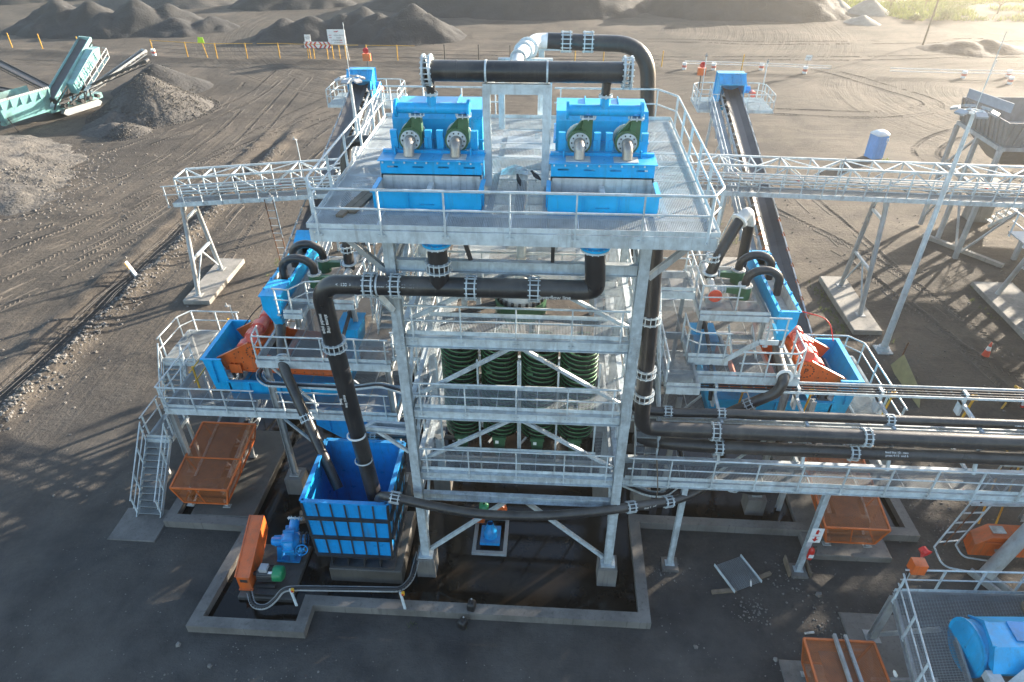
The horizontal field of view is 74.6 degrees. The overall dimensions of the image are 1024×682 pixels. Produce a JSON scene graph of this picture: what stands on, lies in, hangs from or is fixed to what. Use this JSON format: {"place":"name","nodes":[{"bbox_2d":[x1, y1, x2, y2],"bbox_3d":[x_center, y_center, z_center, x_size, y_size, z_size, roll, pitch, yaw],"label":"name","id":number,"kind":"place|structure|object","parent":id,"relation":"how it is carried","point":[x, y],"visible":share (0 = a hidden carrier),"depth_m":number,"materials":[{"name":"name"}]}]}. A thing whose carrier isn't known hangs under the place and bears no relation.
{"place":"outdoors","nodes":[
{"label":"outdoors","id":0,"kind":"place"},
{"bbox_2d":[0,0,1023,681],"bbox_3d":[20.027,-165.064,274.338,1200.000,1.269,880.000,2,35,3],"label":"ground","id":1,"kind":"structure","parent":0,"point":[78,624],"depth_m":40.75,"materials":[{"name":"soil"}]},
{"bbox_2d":[0,135,88,215],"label":"gravel heap","id":2,"kind":"object","parent":1,"relation":"on","point":[19,196],"visible":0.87,"depth_m":60.24,"materials":[{"name":"gravel"}]},
{"bbox_2d":[0,36,149,132],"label":"screening machine","id":3,"kind":"object","parent":1,"relation":"on","point":[78,65],"visible":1,"depth_m":75.37,"materials":[{"name":"teal paint"}]},
{"bbox_2d":[79,122,151,139],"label":"coal heap","id":4,"kind":"object","parent":1,"relation":"on","point":[99,131],"visible":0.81,"depth_m":70.64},
{"bbox_2d":[0,0,239,38],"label":"coal heap","id":5,"kind":"object","parent":1,"relation":"on","point":[55,19],"visible":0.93,"depth_m":114.37,"materials":[{"name":"gravel"}]},
{"bbox_2d":[0,157,259,405],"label":"track","id":6,"kind":"object","parent":1,"relation":"on","point":[116,292],"visible":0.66,"depth_m":42.19,"materials":[{"name":"soil"}]},
{"bbox_2d":[107,508,168,541],"bbox_3d":[-15.727,7.821,28.543,2.050,0.150,1.700,2,35,3],"label":"concrete pad","id":7,"kind":"object","parent":1,"relation":"on","point":[130,526],"visible":0.85,"depth_m":28.35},
{"bbox_2d":[81,74,213,130],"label":"coal heap","id":8,"kind":"object","parent":1,"relation":"on","point":[111,116],"visible":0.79,"depth_m":74.12,"materials":[{"name":"gravel"}]},
{"bbox_2d":[110,64,213,96],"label":"coal heap","id":9,"kind":"object","parent":1,"relation":"on","point":[180,80],"visible":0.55,"depth_m":83.96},
{"bbox_2d":[99,0,237,8],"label":"coal heap","id":10,"kind":"object","parent":1,"relation":"on","point":[188,4],"visible":0.62,"depth_m":136.81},
{"bbox_2d":[183,258,244,304],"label":"concrete pad","id":11,"kind":"object","parent":1,"relation":"on","point":[213,282],"visible":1,"depth_m":44.81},
{"bbox_2d":[160,155,379,296],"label":"gantry conveyor","id":12,"kind":"object","parent":11,"relation":"on","point":[260,185],"visible":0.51,"depth_m":40.18,"materials":[{"name":"metal"}]},
{"bbox_2d":[191,430,294,517],"bbox_3d":[-12.123,6.026,30.681,2.700,0.400,5.300,2,35,3],"label":"concrete pad","id":13,"kind":"object","parent":1,"relation":"on","point":[255,481],"visible":0.59,"depth_m":30.08,"materials":[{"name":"concrete"}]},
{"bbox_2d":[169,421,257,507],"bbox_3d":[-12.894,5.443,29.502,2.524,1.855,3.523,2,35,3],"label":"guard","id":14,"kind":"object","parent":13,"relation":"on","point":[209,476],"visible":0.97,"depth_m":29.01,"materials":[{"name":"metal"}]},
{"bbox_2d":[85,3,435,140],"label":"coal lumps","id":15,"kind":"object","parent":1,"relation":"on","point":[129,115],"visible":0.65,"depth_m":74.64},
{"bbox_2d":[238,544,312,602],"bbox_3d":[-9.245,9.113,26.416,2.100,0.320,2.450,2,35,3],"label":"concrete pad","id":16,"kind":"object","parent":1,"relation":"on","point":[294,574],"visible":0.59,"depth_m":26.20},
{"bbox_2d":[234,515,267,590],"bbox_3d":[-10.054,8.115,25.960,0.580,1.784,2.250,2,35,3],"label":"belt guard","id":17,"kind":"object","parent":16,"relation":"on","point":[252,549],"visible":0.99,"depth_m":25.77,"materials":[{"name":"orange paint"}]},
{"bbox_2d":[253,563,285,596],"bbox_3d":[-9.271,8.987,25.515,1.164,0.940,0.980,2,35,3],"label":"electric motor","id":18,"kind":"object","parent":16,"relation":"on","point":[265,572],"visible":0.99,"depth_m":25.40,"materials":[{"name":"metal"}]},
{"bbox_2d":[271,516,309,562],"bbox_3d":[-8.616,7.766,26.388,1.496,1.751,1.376,2,35,3],"label":"slurry pump","id":19,"kind":"object","parent":16,"relation":"on","point":[290,541],"visible":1,"depth_m":26.11,"materials":[{"name":"blue paint"}]},
{"bbox_2d":[129,243,426,517],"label":"screen platform","id":20,"kind":"structure","parent":1,"relation":"on","point":[176,405],"depth_m":27.79,"materials":[{"name":"metal"}]},
{"bbox_2d":[199,319,358,401],"bbox_3d":[-9.812,0.843,29.100,5.750,2.080,3.050,2,35,3],"label":"screen tank","id":21,"kind":"object","parent":20,"relation":"on","point":[229,337],"visible":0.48,"depth_m":28.37,"materials":[{"name":"metal"}]},
{"bbox_2d":[217,311,332,377],"bbox_3d":[-9.748,0.064,28.477,4.908,2.110,2.367,2,35,3],"label":"vibrating screen","id":22,"kind":"object","parent":21,"relation":"on","point":[240,358],"visible":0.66,"depth_m":28.03,"materials":[{"name":"orange paint"}]},
{"bbox_2d":[258,230,318,327],"bbox_3d":[-9.182,-2.678,28.459,1.150,1.985,5.040,2,35,3],"label":"cyclone launder","id":23,"kind":"object","parent":20,"relation":"on","point":[266,295],"visible":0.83,"depth_m":27.02,"materials":[{"name":"blue paint"}]},
{"bbox_2d":[275,323,342,490],"bbox_3d":[-8.219,2.571,26.299,0.945,4.530,5.853,-18,39,-23],"label":"discharge pipe","id":24,"kind":"object","parent":23,"relation":"attached to","point":[306,418],"visible":0.88,"depth_m":25.59,"materials":[{"name":"black plastic"}]},
{"bbox_2d":[279,240,361,288],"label":"desliming cyclones","id":25,"kind":"object","parent":20,"relation":"on","point":[326,264],"visible":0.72,"depth_m":27.79,"materials":[{"name":"rubber"}]},
{"bbox_2d":[340,135,390,269],"bbox_3d":[-4.853,-5.367,26.666,4.312,5.317,1.505,2,35,3],"label":"feed pipe","id":26,"kind":"object","parent":25,"relation":"attached to","point":[347,251],"visible":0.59,"depth_m":26.09,"materials":[{"name":"black plastic"}]},
{"bbox_2d":[256,359,417,403],"bbox_3d":[-6.755,1.779,25.693,7.208,0.421,1.508,12,37,17],"label":"pipe","id":27,"kind":"object","parent":20,"relation":"attached to","point":[381,385],"visible":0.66,"depth_m":25.92,"materials":[{"name":"metal"}]},
{"bbox_2d":[339,310,365,349],"bbox_3d":[-6.602,0.143,26.883,0.950,1.986,3.070,2,35,3],"label":"splitter box","id":28,"kind":"object","parent":20,"relation":"on","point":[349,329],"visible":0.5,"depth_m":27.12,"materials":[{"name":"blue paint"}]},
{"bbox_2d":[311,385,402,438],"bbox_3d":[-6.591,3.070,29.304,3.600,1.770,1.670,2,35,3],"label":"collection box","id":29,"kind":"object","parent":20,"relation":"hanging from","point":[339,428],"visible":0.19,"depth_m":28.77,"materials":[{"name":"blue paint"}]},
{"bbox_2d":[227,0,356,11],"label":"coal heap","id":30,"kind":"object","parent":1,"relation":"on","point":[257,5],"visible":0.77,"depth_m":134.65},
{"bbox_2d":[187,67,406,498],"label":"inclined conveyor","id":31,"kind":"object","parent":1,"relation":"on","point":[366,89],"visible":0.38,"depth_m":45.68,"materials":[{"name":"metal"}]},
{"bbox_2d":[326,29,346,58],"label":"notice board","id":32,"kind":"object","parent":1,"relation":"on","point":[335,36],"visible":1,"depth_m":97.10,"materials":[{"name":"white paint"}]},
{"bbox_2d":[334,26,376,243],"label":"light mast","id":33,"kind":"object","parent":1,"relation":"on","point":[349,81],"visible":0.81,"depth_m":43.78,"materials":[{"name":"metal"}]},
{"bbox_2d":[250,3,466,45],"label":"coal heap","id":34,"kind":"object","parent":1,"relation":"on","point":[364,25],"visible":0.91,"depth_m":108.67,"materials":[{"name":"gravel"}]},
{"bbox_2d":[329,511,416,583],"bbox_3d":[-5.521,8.253,27.150,2.800,0.850,3.000,2,35,3],"label":"concrete pad","id":35,"kind":"object","parent":1,"relation":"on","point":[396,575],"visible":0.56,"depth_m":25.99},
{"bbox_2d":[299,438,407,569],"bbox_3d":[-6.014,6.297,25.928,3.647,3.760,3.275,2,35,3],"label":"sump tank","id":36,"kind":"object","parent":35,"relation":"on","point":[348,523],"visible":0.94,"depth_m":25.27,"materials":[{"name":"metal"}]},
{"bbox_2d":[375,168,440,333],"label":"stair tower","id":37,"kind":"structure","parent":1,"relation":"on","point":[383,317],"depth_m":27.13,"materials":[{"name":"metal"}]},
{"bbox_2d":[363,0,648,20],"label":"coal heap","id":38,"kind":"object","parent":1,"relation":"on","point":[536,10],"visible":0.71,"depth_m":125.41,"materials":[{"name":"gravel"}]},
{"bbox_2d":[0,139,1016,681],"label":"stones","id":39,"kind":"object","parent":1,"relation":"on","point":[50,385],"visible":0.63,"depth_m":40.46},
{"bbox_2d":[0,38,1023,412],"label":"tyre tracks","id":40,"kind":"object","parent":1,"relation":"on","point":[854,264],"visible":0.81,"depth_m":60.48},
{"bbox_2d":[163,366,919,637],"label":"bund wall","id":41,"kind":"structure","parent":1,"relation":"on","point":[200,620],"depth_m":25.05,"materials":[{"name":"concrete"}]},
{"bbox_2d":[247,551,418,609],"bbox_3d":[-6.576,9.277,25.086,6.601,0.685,1.601,-8,36,-10],"label":"pipe","id":42,"kind":"object","parent":41,"relation":"on","point":[274,599],"visible":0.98,"depth_m":24.79,"materials":[{"name":"metal"}]},
{"bbox_2d":[616,252,700,457],"bbox_3d":[5.686,2.315,27.053,2.640,10.479,6.352,2,35,3],"label":"stair flight","id":43,"kind":"object","parent":1,"relation":"on","point":[683,292],"visible":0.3,"depth_m":25.20,"materials":[{"name":"metal"}]},
{"bbox_2d":[711,588,736,593],"bbox_3d":[8.112,9.567,25.717,0.962,0.100,0.140,-3,35,-4],"label":"timber block","id":44,"kind":"object","parent":1,"relation":"on","point":[721,591],"depth_m":25.68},
{"bbox_2d":[714,554,761,592],"bbox_3d":[8.812,9.057,26.230,1.264,0.140,1.320,-13,37,-17],"label":"loose grating panel","id":45,"kind":"object","parent":44,"relation":"on","point":[747,564],"visible":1,"depth_m":26.24,"materials":[{"name":"metal"}]},
{"bbox_2d":[645,0,850,22],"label":"coal heap","id":46,"kind":"object","parent":1,"relation":"on","point":[790,11],"visible":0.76,"depth_m":122.92,"materials":[{"name":"gravel"}]},
{"bbox_2d":[690,71,870,533],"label":"inclined conveyor","id":47,"kind":"object","parent":1,"relation":"on","point":[730,89],"visible":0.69,"depth_m":43.65,"materials":[{"name":"metal"}]},
{"bbox_2d":[778,659,863,681],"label":"concrete pad","id":48,"kind":"object","parent":1,"relation":"on","point":[791,670],"visible":0.4,"depth_m":23.13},
{"bbox_2d":[622,381,1023,572],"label":"pipe rack","id":49,"kind":"object","parent":1,"relation":"on","point":[784,486],"visible":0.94,"depth_m":24.30,"materials":[{"name":"metal"}]},
{"bbox_2d":[632,426,1023,465],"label":"rack pipe","id":50,"kind":"object","parent":49,"relation":"on","point":[848,452],"visible":1,"depth_m":23.67,"materials":[{"name":"black plastic"}]},
{"bbox_2d":[632,400,1023,428],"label":"rack pipe","id":51,"kind":"object","parent":49,"relation":"on","point":[665,411],"visible":0.86,"depth_m":23.86,"materials":[{"name":"black plastic"}]},
{"bbox_2d":[633,250,1023,450],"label":"down pipe","id":52,"kind":"object","parent":49,"relation":"attached to","point":[644,394],"visible":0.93,"depth_m":23.22,"materials":[{"name":"black plastic"}]},
{"bbox_2d":[771,456,891,562],"bbox_3d":[13.613,7.080,29.183,3.300,0.400,5.750,2,35,3],"label":"concrete pad","id":53,"kind":"object","parent":1,"relation":"on","point":[801,507],"visible":0.3,"depth_m":27.20,"materials":[{"name":"concrete"}]},
{"bbox_2d":[804,457,890,547],"bbox_3d":[13.523,6.579,27.674,2.524,1.855,3.523,2,35,3],"label":"guard","id":54,"kind":"object","parent":53,"relation":"on","point":[846,515],"visible":0.58,"depth_m":26.74,"materials":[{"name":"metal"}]},
{"bbox_2d":[819,276,882,334],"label":"concrete pad","id":55,"kind":"object","parent":1,"relation":"on","point":[846,301],"visible":0.78,"depth_m":41.99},
{"bbox_2d":[652,151,1023,316],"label":"gantry conveyor","id":56,"kind":"object","parent":55,"relation":"on","point":[881,184],"visible":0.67,"depth_m":37.74,"materials":[{"name":"metal"}]},
{"bbox_2d":[843,15,880,25],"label":"aggregate heap","id":57,"kind":"object","parent":1,"relation":"on","point":[863,20],"visible":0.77,"depth_m":118.60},
{"bbox_2d":[848,0,890,16],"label":"aggregate heap","id":58,"kind":"object","parent":1,"relation":"on","point":[871,8],"visible":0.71,"depth_m":126.30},
{"bbox_2d":[864,129,889,159],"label":"portable toilet","id":59,"kind":"object","parent":1,"relation":"on","point":[878,140],"visible":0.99,"depth_m":63.00,"materials":[{"name":"blue plastic"}]},
{"bbox_2d":[838,612,930,681],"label":"concrete pad","id":60,"kind":"object","parent":1,"relation":"on","point":[888,647],"visible":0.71,"depth_m":23.95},
{"bbox_2d":[862,569,1023,681],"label":"corner platform","id":61,"kind":"structure","parent":60,"relation":"on","point":[874,633],"depth_m":21.80,"materials":[{"name":"metal"}]},
{"bbox_2d":[899,546,931,592],"bbox_3d":[13.010,7.597,21.978,0.879,2.212,0.503,-7,36,-9],"label":"siren post","id":62,"kind":"object","parent":61,"relation":"on","point":[917,565],"visible":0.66,"depth_m":21.61,"materials":[{"name":"metal"}]},
{"bbox_2d":[947,615,1023,681],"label":"drum separator","id":63,"kind":"object","parent":61,"relation":"on","point":[992,649],"visible":0.82,"depth_m":19.91,"materials":[{"name":"blue paint"}]},
{"bbox_2d":[891,342,919,407],"bbox_3d":[21.033,1.778,35.554,0.606,1.554,3.862,5,35,8],"label":"yellow barricade","id":64,"kind":"object","parent":1,"relation":"on","point":[902,371],"visible":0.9,"depth_m":36.22,"materials":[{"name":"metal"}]},
{"bbox_2d":[873,31,1006,354],"bbox_3d":[21.255,-6.353,33.781,1.991,17.000,2.003,2,35,3],"label":"light mast","id":65,"kind":"object","parent":1,"relation":"on","point":[883,347],"visible":1,"depth_m":33.86,"materials":[{"name":"metal"}]},
{"bbox_2d":[921,233,1004,267],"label":"kerb strip","id":66,"kind":"object","parent":1,"relation":"on","point":[967,252],"visible":0.71,"depth_m":47.81,"materials":[{"name":"concrete"}]},
{"bbox_2d":[914,39,1023,57],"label":"coal heap","id":67,"kind":"object","parent":1,"relation":"on","point":[986,48],"visible":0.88,"depth_m":100.22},
{"bbox_2d":[918,88,1023,259],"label":"feed hopper","id":68,"kind":"object","parent":1,"relation":"on","point":[999,139],"visible":0.84,"depth_m":45.73,"materials":[{"name":"grey paint"}]},
{"bbox_2d":[967,523,1023,590],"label":"support column","id":69,"kind":"structure","parent":1,"relation":"on","point":[1006,553],"depth_m":25.58,"materials":[{"name":"metal"}]},
{"bbox_2d":[933,465,1023,569],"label":"cable ladder","id":70,"kind":"object","parent":69,"relation":"attached to","point":[978,504],"visible":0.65,"depth_m":26.30,"materials":[{"name":"metal"}]},
{"bbox_2d":[963,524,1023,557],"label":"belt guard","id":71,"kind":"object","parent":69,"relation":"attached to","point":[986,539],"visible":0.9,"depth_m":26.16,"materials":[{"name":"orange paint"}]},
{"bbox_2d":[970,282,1023,339],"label":"concrete pad","id":72,"kind":"object","parent":1,"relation":"on","point":[1007,304],"visible":1,"depth_m":42.39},
{"bbox_2d":[995,258,1023,321],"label":"trestle legs","id":73,"kind":"object","parent":72,"relation":"on","point":[1010,277],"visible":1,"depth_m":41.98,"materials":[{"name":"metal"}]},
{"bbox_2d":[458,133,606,368],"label":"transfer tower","id":74,"kind":"structure","parent":0,"point":[597,302],"depth_m":34.80,"materials":[{"name":"metal"}]},
{"bbox_2d":[182,374,899,620],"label":"concrete floor slab","id":75,"kind":"structure","parent":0,"point":[545,563],"depth_m":27.58,"materials":[{"name":"concrete"}]},
{"bbox_2d":[284,467,308,494],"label":"concrete plinth","id":76,"kind":"structure","parent":75,"relation":"on","point":[295,485],"depth_m":29.51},
{"bbox_2d":[416,545,438,577],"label":"concrete plinth","id":77,"kind":"structure","parent":75,"relation":"in","point":[427,568],"depth_m":26.00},
{"bbox_2d":[305,85,725,567],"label":"steel tower","id":78,"kind":"structure","parent":77,"relation":"on","point":[397,233],"depth_m":20.58,"materials":[{"name":"metal"}]},
{"bbox_2d":[366,432,455,439],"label":"drain pipe","id":79,"kind":"object","parent":78,"relation":"attached to","point":[374,436],"visible":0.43,"depth_m":26.80,"materials":[{"name":"black plastic"}]},
{"bbox_2d":[370,90,485,249],"bbox_3d":[-2.175,-5.059,18.608,2.980,3.385,5.170,2,35,3],"label":"cyclone set","id":80,"kind":"object","parent":78,"relation":"on","point":[437,142],"visible":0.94,"depth_m":18.31,"materials":[{"name":"blue paint"}]},
{"bbox_2d":[440,328,480,453],"bbox_3d":[-1.768,1.748,23.720,1.290,5.505,1.364,2,35,3],"label":"spiral concentrator","id":81,"kind":"object","parent":78,"relation":"on","point":[453,361],"visible":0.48,"depth_m":22.89,"materials":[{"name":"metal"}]},
{"bbox_2d":[313,245,609,501],"bbox_3d":[-1.494,2.166,21.374,8.173,12.166,1.500,2,35,3],"label":"overflow pipe","id":82,"kind":"object","parent":78,"relation":"attached to","point":[438,281],"visible":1,"depth_m":18.26,"materials":[{"name":"black plastic"}]},
{"bbox_2d":[480,329,517,454],"bbox_3d":[-0.421,1.792,23.648,1.290,5.505,1.364,2,35,3],"label":"spiral concentrator","id":83,"kind":"object","parent":78,"relation":"on","point":[501,370],"visible":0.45,"depth_m":22.80,"materials":[{"name":"plastic"}]},
{"bbox_2d":[482,57,552,186],"bbox_3d":[0.286,-7.074,20.507,1.800,2.800,5.370,2,35,3],"label":"portal frame","id":84,"kind":"object","parent":78,"relation":"on","point":[501,90],"visible":0.8,"depth_m":18.10,"materials":[{"name":"metal"}]},
{"bbox_2d":[419,49,634,95],"bbox_3d":[0.400,-7.104,17.752,5.500,0.981,1.419,2,35,3],"label":"header pipe","id":85,"kind":"object","parent":84,"relation":"on","point":[517,67],"visible":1,"depth_m":17.27,"materials":[{"name":"black plastic"}]},
{"bbox_2d":[495,174,546,330],"bbox_3d":[0.141,-2.847,21.640,1.717,4.600,2.428,-14,37,-19],"label":"feed distributor","id":86,"kind":"object","parent":78,"relation":"attached to","point":[509,302],"visible":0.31,"depth_m":21.68,"materials":[{"name":"green paint"}]},
{"bbox_2d":[521,331,558,456],"bbox_3d":[0.936,1.835,23.575,1.290,5.505,1.364,2,35,3],"label":"spiral concentrator","id":87,"kind":"object","parent":78,"relation":"on","point":[535,372],"visible":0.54,"depth_m":22.75,"materials":[{"name":"plastic"}]},
{"bbox_2d":[374,478,769,520],"bbox_3d":[2.825,6.045,24.555,15.506,3.178,2.057,-5,35,-7],"label":"sagging pipe","id":88,"kind":"object","parent":78,"relation":"attached to","point":[627,507],"visible":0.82,"depth_m":23.30,"materials":[{"name":"black plastic"}]},
{"bbox_2d":[557,332,598,457],"bbox_3d":[2.264,1.878,23.503,1.290,5.505,1.364,2,35,3],"label":"spiral concentrator","id":89,"kind":"object","parent":78,"relation":"on","point":[583,366],"visible":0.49,"depth_m":22.69,"materials":[{"name":"plastic"}]},
{"bbox_2d":[514,30,655,262],"bbox_3d":[1.532,-6.125,24.123,3.633,9.710,7.592,29,44,35],"label":"riser pipe","id":90,"kind":"object","parent":78,"relation":"attached to","point":[562,41],"visible":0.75,"depth_m":23.01,"materials":[{"name":"black plastic"}]},
{"bbox_2d":[546,93,661,253],"bbox_3d":[2.456,-4.910,18.359,2.980,3.385,5.170,2,35,3],"label":"cyclone set","id":91,"kind":"object","parent":78,"relation":"on","point":[601,142],"visible":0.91,"depth_m":18.07,"materials":[{"name":"blue paint"}]},
{"bbox_2d":[622,450,685,497],"bbox_3d":[5.705,5.269,26.048,3.276,0.498,1.545,-17,38,-22],"label":"hose","id":92,"kind":"object","parent":78,"relation":"attached to","point":[645,492],"visible":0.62,"depth_m":25.68,"materials":[{"name":"rubber"}]},
{"bbox_2d":[472,502,508,556],"bbox_3d":[-0.915,7.604,27.629,1.500,1.180,2.100,2,35,3],"label":"sump pump","id":93,"kind":"object","parent":75,"relation":"on","point":[490,533],"visible":0.77,"depth_m":27.35,"materials":[{"name":"metal"}]},
{"bbox_2d":[596,555,617,586],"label":"concrete plinth","id":94,"kind":"structure","parent":75,"relation":"in","point":[606,576],"depth_m":25.61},
{"bbox_2d":[864,498,878,516],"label":"concrete plinth","id":95,"kind":"structure","parent":75,"relation":"on","point":[871,508],"depth_m":28.06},
{"bbox_2d":[631,243,907,501],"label":"screen platform","id":96,"kind":"structure","parent":95,"relation":"on","point":[720,358],"depth_m":25.89,"materials":[{"name":"metal"}]},
{"bbox_2d":[689,321,718,400],"bbox_3d":[7.520,0.597,26.124,0.950,1.986,3.070,2,35,3],"label":"splitter box","id":97,"kind":"object","parent":96,"relation":"on","point":[708,327],"visible":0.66,"depth_m":26.25,"materials":[{"name":"blue paint"}]},
{"bbox_2d":[699,251,783,302],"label":"desliming cyclones","id":98,"kind":"object","parent":96,"relation":"on","point":[737,276],"visible":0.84,"depth_m":26.37,"materials":[{"name":"rubber"}]},
{"bbox_2d":[702,207,755,299],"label":"feed pipe","id":99,"kind":"object","parent":98,"relation":"attached to","point":[744,218],"visible":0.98,"depth_m":26.59,"materials":[{"name":"black plastic"}]},
{"bbox_2d":[747,250,801,340],"bbox_3d":[10.528,-1.898,27.461,0.870,1.675,4.970,2,35,3],"label":"cyclone launder","id":100,"kind":"object","parent":96,"relation":"on","point":[784,304],"visible":0.75,"depth_m":26.21,"materials":[{"name":"blue paint"}]},
{"bbox_2d":[714,339,792,421],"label":"discharge pipe","id":101,"kind":"object","parent":100,"relation":"attached to","point":[784,379],"visible":0.76,"depth_m":24.80,"materials":[{"name":"black plastic"}]},
{"bbox_2d":[696,338,864,418],"bbox_3d":[10.898,1.508,27.988,5.750,2.080,3.050,2,35,3],"label":"screen tank","id":102,"kind":"object","parent":96,"relation":"on","point":[837,358],"visible":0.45,"depth_m":27.21,"materials":[{"name":"metal"}]},
{"bbox_2d":[714,325,846,398],"bbox_3d":[10.818,0.725,27.373,4.908,2.110,2.367,2,35,3],"label":"vibrating screen","id":103,"kind":"object","parent":102,"relation":"on","point":[815,367],"visible":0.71,"depth_m":26.88,"materials":[{"name":"orange paint"}]},
{"bbox_2d":[661,385,1010,417],"bbox_3d":[24.484,2.753,25.653,37.700,1.205,0.160,2,35,3],"label":"scaffold rail","id":104,"kind":"object","parent":96,"relation":"attached to","point":[888,403],"visible":0.31,"depth_m":26.08,"materials":[{"name":"metal"}]},
{"bbox_2d":[741,493,766,515],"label":"concrete plinth","id":105,"kind":"structure","parent":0,"point":[751,505],"depth_m":28.43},
{"bbox_2d":[800,633,890,681],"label":"guard","id":106,"kind":"object","parent":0,"point":[839,664],"visible":1,"depth_m":21.82,"materials":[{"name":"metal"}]},
{"bbox_2d":[843,0,1023,21],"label":"grass","id":107,"kind":"structure","parent":0,"point":[911,11],"depth_m":129.06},
{"bbox_2d":[961,177,1002,222],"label":"concrete pier","id":108,"kind":"structure","parent":0,"point":[983,213],"depth_m":52.28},
{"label":"fence post","id":109,"kind":"object","parent":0,"visible":0},
{"bbox_2d":[152,44,657,60],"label":"fence wire","id":110,"kind":"object","parent":109,"relation":"attached to","point":[384,53],"visible":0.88,"depth_m":96.82,"materials":[{"name":"metal"}]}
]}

